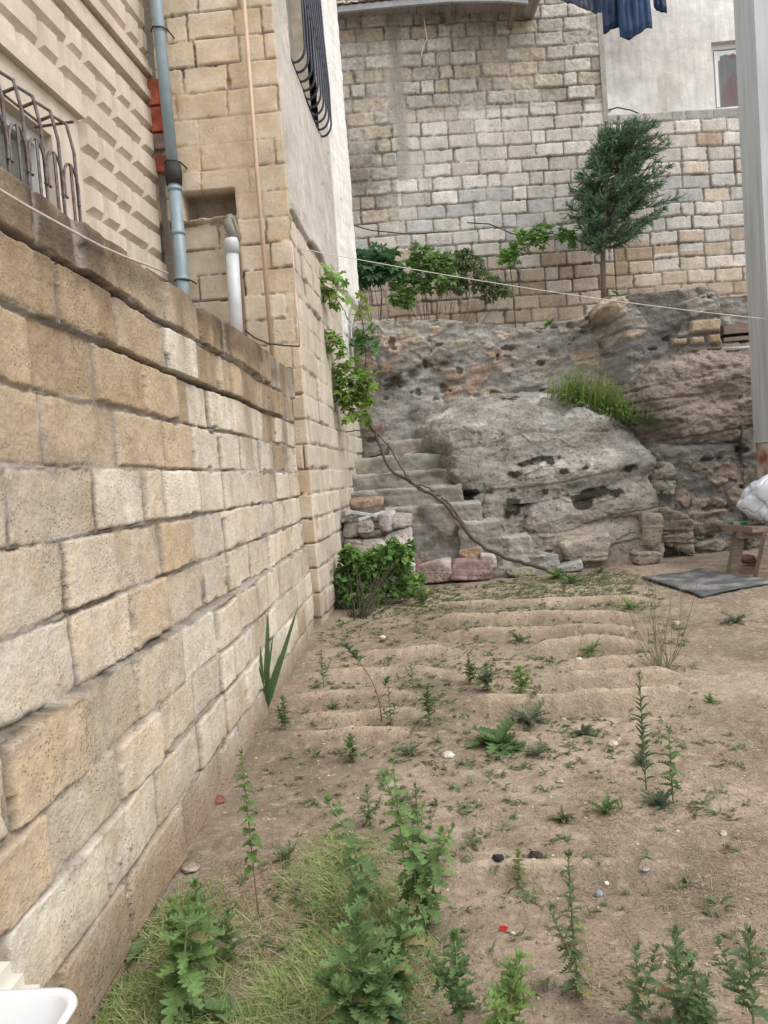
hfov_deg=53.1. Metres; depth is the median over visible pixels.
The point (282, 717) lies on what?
weed
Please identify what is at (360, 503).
loose stone
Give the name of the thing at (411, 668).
weed
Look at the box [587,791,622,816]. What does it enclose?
weed
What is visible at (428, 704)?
weed
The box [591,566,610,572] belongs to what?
weed
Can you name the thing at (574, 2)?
jacket
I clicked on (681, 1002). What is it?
weed
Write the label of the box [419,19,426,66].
wire
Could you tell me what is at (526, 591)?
ground cover
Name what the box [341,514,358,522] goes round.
loose stone
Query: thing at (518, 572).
rock
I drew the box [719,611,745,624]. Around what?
weed
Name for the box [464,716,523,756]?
weed
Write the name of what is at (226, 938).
weed
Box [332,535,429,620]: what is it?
bush
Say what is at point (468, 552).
rock
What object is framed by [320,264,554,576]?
creeping vine
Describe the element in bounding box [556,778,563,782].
stone
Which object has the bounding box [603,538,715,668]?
grass tuft
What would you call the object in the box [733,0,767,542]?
pillar
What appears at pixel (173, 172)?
drainpipe
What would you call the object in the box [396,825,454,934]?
weed
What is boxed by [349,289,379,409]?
vine
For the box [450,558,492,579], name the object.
pink stone
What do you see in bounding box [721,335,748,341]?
board
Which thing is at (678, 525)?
rock
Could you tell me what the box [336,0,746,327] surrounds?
back wall
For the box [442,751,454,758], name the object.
stone
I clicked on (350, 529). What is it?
loose stone
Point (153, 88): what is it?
brick
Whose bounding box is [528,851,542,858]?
clod
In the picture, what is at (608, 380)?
rock
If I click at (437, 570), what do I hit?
pink stone
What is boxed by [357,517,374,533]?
loose stone
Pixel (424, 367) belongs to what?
rock face
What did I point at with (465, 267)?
shrub
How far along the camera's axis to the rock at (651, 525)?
8.11 m
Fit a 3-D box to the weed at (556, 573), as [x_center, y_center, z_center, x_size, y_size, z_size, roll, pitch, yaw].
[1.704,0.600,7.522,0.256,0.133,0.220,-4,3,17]
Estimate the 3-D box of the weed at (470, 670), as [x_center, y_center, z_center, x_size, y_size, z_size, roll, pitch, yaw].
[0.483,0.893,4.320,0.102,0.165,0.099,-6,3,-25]
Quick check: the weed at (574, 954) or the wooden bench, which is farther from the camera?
the wooden bench
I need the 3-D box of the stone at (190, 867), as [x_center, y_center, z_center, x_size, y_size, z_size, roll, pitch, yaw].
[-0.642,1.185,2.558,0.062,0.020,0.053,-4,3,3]
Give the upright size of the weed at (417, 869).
0.490 m
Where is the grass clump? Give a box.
[545,352,675,433]
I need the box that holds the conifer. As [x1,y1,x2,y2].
[559,113,686,299]
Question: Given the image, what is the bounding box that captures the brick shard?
[215,795,225,804]
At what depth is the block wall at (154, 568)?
2.29 m
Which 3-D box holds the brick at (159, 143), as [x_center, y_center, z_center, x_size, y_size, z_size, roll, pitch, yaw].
[-1.731,-2.881,5.993,0.118,0.119,0.087,-4,3,3]
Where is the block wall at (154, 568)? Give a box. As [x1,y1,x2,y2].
[0,166,313,1023]
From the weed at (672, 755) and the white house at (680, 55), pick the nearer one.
the weed at (672, 755)
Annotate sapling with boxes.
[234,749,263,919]
[356,241,406,321]
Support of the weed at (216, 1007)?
on the ground at (660, 692)
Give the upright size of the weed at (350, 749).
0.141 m
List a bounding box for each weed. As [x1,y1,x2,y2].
[125,936,149,962]
[153,901,217,1023]
[163,876,225,981]
[173,1003,208,1023]
[205,992,249,1023]
[212,908,244,965]
[272,840,296,865]
[275,695,292,729]
[312,894,405,1023]
[318,650,331,687]
[322,697,340,709]
[323,794,382,920]
[340,642,390,721]
[341,733,362,763]
[358,783,380,829]
[370,901,432,1000]
[376,768,455,948]
[378,686,398,725]
[380,987,409,1023]
[383,755,445,908]
[395,741,422,753]
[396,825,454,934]
[403,782,425,833]
[405,662,417,687]
[413,577,432,613]
[419,686,437,725]
[423,927,476,1023]
[461,657,477,683]
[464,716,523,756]
[475,663,497,692]
[477,947,535,1023]
[497,741,529,754]
[499,962,531,1023]
[507,697,553,729]
[508,631,530,643]
[511,665,530,693]
[511,847,526,886]
[520,741,551,755]
[545,806,576,823]
[545,848,594,1000]
[546,568,567,578]
[560,573,587,584]
[566,723,597,737]
[579,638,600,656]
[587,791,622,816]
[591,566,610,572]
[617,596,643,610]
[618,943,663,1023]
[629,749,656,764]
[632,670,657,790]
[640,788,677,812]
[656,725,684,803]
[657,925,712,1023]
[675,957,717,1023]
[703,692,722,703]
[711,923,767,1023]
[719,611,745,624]
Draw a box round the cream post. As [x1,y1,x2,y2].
[0,961,39,989]
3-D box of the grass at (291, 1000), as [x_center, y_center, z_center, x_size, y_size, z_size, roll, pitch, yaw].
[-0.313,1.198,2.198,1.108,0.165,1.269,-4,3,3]
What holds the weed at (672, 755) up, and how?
on the ground at (660, 692)
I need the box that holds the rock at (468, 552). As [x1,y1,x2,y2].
[458,546,481,557]
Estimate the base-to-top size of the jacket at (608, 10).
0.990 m
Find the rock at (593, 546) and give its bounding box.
[559,530,609,561]
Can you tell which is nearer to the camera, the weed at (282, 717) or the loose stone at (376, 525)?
the weed at (282, 717)
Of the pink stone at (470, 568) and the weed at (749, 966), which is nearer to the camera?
the weed at (749, 966)
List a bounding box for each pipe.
[224,237,242,332]
[722,346,749,350]
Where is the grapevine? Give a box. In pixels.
[495,223,580,327]
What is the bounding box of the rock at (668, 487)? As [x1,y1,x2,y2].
[650,462,676,494]
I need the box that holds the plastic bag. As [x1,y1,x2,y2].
[736,474,767,524]
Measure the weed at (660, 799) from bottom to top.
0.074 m
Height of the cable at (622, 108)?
0.295 m
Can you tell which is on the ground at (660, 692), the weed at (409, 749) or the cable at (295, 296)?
the weed at (409, 749)
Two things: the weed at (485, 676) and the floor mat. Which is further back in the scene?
the floor mat
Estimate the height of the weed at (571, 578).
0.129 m
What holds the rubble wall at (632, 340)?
on the ground at (660, 692)
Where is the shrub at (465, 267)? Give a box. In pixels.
[436,248,513,323]
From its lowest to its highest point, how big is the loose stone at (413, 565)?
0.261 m
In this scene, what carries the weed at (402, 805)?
on the ground at (660, 692)
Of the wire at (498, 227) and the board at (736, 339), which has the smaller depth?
the board at (736, 339)
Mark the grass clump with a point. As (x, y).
(579, 393)
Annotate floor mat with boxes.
[642,568,767,597]
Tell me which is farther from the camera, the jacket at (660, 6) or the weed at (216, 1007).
the jacket at (660, 6)
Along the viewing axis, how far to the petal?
2.11 m
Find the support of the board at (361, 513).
on the board at (369, 516)
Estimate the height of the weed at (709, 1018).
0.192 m
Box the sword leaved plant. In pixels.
[259,607,297,711]
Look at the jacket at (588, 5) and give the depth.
12.25 m
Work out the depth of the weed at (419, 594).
6.24 m
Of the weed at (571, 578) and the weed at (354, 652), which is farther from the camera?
the weed at (571, 578)
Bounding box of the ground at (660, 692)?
[94,550,767,1023]
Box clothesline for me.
[293,247,765,318]
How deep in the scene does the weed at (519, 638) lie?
5.08 m
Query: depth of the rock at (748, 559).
7.39 m
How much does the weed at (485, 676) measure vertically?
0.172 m
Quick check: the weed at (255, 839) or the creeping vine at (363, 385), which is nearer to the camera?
the weed at (255, 839)
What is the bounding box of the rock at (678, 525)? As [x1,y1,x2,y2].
[657,506,694,553]
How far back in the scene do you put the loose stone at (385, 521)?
7.47 m
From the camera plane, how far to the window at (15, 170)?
4.36 m
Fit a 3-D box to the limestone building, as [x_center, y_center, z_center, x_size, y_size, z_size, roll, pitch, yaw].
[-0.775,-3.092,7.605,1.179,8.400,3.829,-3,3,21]
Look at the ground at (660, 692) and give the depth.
3.06 m
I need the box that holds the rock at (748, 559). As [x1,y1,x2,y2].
[741,554,756,564]
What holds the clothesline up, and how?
attached to the pillar
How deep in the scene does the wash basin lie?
1.20 m
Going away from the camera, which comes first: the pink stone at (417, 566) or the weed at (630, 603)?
the weed at (630, 603)
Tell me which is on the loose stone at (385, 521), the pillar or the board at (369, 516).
the board at (369, 516)
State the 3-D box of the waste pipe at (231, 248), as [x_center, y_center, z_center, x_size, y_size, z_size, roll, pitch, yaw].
[-1.147,-1.643,5.916,0.130,0.915,0.114,-4,3,3]
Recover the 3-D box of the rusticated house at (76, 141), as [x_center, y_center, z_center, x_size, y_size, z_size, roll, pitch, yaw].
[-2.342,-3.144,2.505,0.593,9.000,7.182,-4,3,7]
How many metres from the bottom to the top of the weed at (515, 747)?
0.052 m
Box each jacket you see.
[560,0,578,6]
[578,0,594,13]
[595,0,618,33]
[618,0,652,39]
[653,0,666,12]
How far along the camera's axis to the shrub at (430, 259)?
10.36 m
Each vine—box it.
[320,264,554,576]
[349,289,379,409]
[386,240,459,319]
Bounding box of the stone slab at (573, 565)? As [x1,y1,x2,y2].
[556,559,582,571]
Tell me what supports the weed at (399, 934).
on the ground at (660, 692)
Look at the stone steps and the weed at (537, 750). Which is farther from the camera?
the stone steps
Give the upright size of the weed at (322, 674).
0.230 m
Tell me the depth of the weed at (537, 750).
3.25 m
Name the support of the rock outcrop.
on the ground at (660, 692)
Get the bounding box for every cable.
[0,188,168,273]
[245,330,299,346]
[291,247,299,344]
[608,107,637,112]
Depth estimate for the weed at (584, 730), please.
3.43 m
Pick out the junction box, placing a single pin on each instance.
(609, 102)
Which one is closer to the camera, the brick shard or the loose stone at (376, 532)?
the brick shard
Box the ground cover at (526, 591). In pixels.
[200,569,767,1023]
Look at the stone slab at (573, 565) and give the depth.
7.87 m
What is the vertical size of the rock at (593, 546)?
0.357 m
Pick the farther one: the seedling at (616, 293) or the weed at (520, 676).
the seedling at (616, 293)
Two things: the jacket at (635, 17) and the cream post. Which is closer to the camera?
the cream post
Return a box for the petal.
[499,926,507,930]
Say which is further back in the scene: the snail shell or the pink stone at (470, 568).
the pink stone at (470, 568)
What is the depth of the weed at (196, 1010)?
1.87 m
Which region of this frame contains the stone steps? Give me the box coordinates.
[351,438,559,583]
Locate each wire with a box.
[354,225,447,234]
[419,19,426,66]
[467,222,564,237]
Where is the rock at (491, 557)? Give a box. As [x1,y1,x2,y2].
[480,552,496,568]
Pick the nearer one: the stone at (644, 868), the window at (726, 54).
the stone at (644, 868)
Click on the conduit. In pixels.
(256, 168)
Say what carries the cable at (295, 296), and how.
hanging from the clothesline
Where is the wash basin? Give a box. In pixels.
[0,987,77,1023]
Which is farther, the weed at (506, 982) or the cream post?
the weed at (506, 982)
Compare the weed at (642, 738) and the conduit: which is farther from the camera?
the conduit
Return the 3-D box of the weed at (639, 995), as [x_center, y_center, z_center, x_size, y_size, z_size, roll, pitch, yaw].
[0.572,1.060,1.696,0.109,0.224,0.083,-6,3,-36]
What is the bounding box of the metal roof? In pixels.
[337,0,539,30]
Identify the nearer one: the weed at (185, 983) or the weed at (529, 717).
the weed at (185, 983)
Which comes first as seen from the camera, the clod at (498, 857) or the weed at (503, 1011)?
the weed at (503, 1011)
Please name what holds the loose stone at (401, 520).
on the loose stone at (403, 535)
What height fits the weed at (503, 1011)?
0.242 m
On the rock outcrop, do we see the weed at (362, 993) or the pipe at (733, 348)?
the pipe at (733, 348)
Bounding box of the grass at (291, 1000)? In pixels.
[91,820,455,1023]
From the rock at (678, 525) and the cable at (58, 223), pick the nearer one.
the cable at (58, 223)
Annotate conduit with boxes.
[242,0,274,357]
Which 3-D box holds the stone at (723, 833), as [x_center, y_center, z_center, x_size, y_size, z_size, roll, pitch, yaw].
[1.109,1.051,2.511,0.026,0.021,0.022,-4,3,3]
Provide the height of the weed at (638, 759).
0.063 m
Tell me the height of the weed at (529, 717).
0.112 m
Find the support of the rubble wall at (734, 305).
on the ground at (660, 692)
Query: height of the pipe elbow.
0.235 m
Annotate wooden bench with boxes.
[721,522,767,578]
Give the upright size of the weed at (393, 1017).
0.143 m
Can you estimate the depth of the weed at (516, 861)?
2.35 m
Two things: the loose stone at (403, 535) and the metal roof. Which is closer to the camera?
the loose stone at (403, 535)
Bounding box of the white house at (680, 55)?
[603,0,737,114]
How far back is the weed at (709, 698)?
3.70 m
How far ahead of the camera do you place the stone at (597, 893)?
2.25 m
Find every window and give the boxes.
[0,107,45,197]
[711,44,737,108]
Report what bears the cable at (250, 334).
hanging from the cable at (295, 296)
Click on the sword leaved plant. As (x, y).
(268, 690)
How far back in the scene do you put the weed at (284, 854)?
2.57 m
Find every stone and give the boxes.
[182,862,199,872]
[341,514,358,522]
[343,521,359,537]
[343,536,363,552]
[349,496,383,509]
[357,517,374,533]
[359,529,380,537]
[361,536,386,557]
[373,521,379,528]
[378,510,395,530]
[384,527,412,545]
[392,512,412,529]
[402,552,415,573]
[411,560,421,578]
[419,557,451,582]
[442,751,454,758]
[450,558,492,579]
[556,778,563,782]
[594,890,602,896]
[607,740,617,746]
[639,866,649,871]
[719,830,726,836]
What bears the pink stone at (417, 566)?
on the ground at (660, 692)
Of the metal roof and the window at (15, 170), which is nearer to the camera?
the window at (15, 170)
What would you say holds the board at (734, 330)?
on the rubble wall at (734, 305)
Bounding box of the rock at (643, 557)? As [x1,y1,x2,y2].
[630,550,661,564]
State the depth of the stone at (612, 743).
3.26 m
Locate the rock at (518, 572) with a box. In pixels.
[506,567,535,577]
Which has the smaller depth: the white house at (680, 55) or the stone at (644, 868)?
the stone at (644, 868)
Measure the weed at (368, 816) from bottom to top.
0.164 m
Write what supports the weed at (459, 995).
on the ground at (660, 692)
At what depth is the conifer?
10.38 m
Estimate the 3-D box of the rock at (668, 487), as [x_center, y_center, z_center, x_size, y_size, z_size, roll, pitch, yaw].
[3.151,-0.335,8.858,0.327,0.518,0.537,-4,3,3]
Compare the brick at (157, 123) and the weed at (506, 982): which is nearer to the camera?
the weed at (506, 982)
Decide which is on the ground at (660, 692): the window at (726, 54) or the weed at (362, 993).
the weed at (362, 993)
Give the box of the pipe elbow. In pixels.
[222,213,241,241]
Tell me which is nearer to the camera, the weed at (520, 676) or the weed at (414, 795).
the weed at (414, 795)
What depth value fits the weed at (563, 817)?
2.70 m
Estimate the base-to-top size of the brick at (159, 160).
0.137 m
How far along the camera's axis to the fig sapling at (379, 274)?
10.25 m
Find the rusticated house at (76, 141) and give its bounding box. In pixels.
[0,0,167,281]
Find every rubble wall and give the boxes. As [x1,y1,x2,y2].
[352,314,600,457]
[588,286,746,555]
[719,295,763,550]
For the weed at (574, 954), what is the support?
on the ground at (660, 692)
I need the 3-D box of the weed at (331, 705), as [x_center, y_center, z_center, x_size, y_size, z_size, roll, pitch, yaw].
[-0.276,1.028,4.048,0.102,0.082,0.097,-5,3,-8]
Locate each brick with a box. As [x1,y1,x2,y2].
[147,79,160,106]
[150,106,162,133]
[153,133,164,150]
[155,154,165,173]
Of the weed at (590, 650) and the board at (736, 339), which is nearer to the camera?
the weed at (590, 650)
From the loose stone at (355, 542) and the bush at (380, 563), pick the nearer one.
the bush at (380, 563)
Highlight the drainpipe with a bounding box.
[150,0,196,296]
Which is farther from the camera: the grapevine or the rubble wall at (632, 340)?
the grapevine
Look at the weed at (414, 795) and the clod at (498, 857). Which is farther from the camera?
the weed at (414, 795)
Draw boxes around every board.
[347,510,377,516]
[358,510,384,520]
[720,324,748,336]
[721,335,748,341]
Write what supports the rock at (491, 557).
on the pink stone at (470, 568)
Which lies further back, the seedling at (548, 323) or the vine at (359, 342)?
the seedling at (548, 323)
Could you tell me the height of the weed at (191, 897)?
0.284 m
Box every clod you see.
[492,854,503,861]
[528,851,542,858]
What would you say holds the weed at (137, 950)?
on the ground at (660, 692)
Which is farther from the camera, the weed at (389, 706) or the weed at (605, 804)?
the weed at (389, 706)
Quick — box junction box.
[607,95,611,112]
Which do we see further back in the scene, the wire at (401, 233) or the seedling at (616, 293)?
the wire at (401, 233)
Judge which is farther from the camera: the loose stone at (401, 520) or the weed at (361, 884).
the loose stone at (401, 520)
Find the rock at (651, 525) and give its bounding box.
[638,512,663,547]
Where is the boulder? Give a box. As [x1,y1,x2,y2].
[415,391,664,567]
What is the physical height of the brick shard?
0.030 m
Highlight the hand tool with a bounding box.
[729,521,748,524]
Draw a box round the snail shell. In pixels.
[119,857,123,864]
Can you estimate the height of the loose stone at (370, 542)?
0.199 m
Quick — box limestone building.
[138,0,362,624]
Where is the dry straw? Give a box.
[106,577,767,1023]
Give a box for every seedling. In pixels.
[542,317,555,326]
[608,289,630,296]
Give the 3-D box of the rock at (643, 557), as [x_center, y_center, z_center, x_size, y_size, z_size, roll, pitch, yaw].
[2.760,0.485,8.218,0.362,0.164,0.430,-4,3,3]
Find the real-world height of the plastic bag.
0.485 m
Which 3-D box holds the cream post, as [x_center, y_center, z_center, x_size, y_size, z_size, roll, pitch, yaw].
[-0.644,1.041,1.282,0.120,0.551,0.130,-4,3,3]
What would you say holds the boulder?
on the ground at (660, 692)

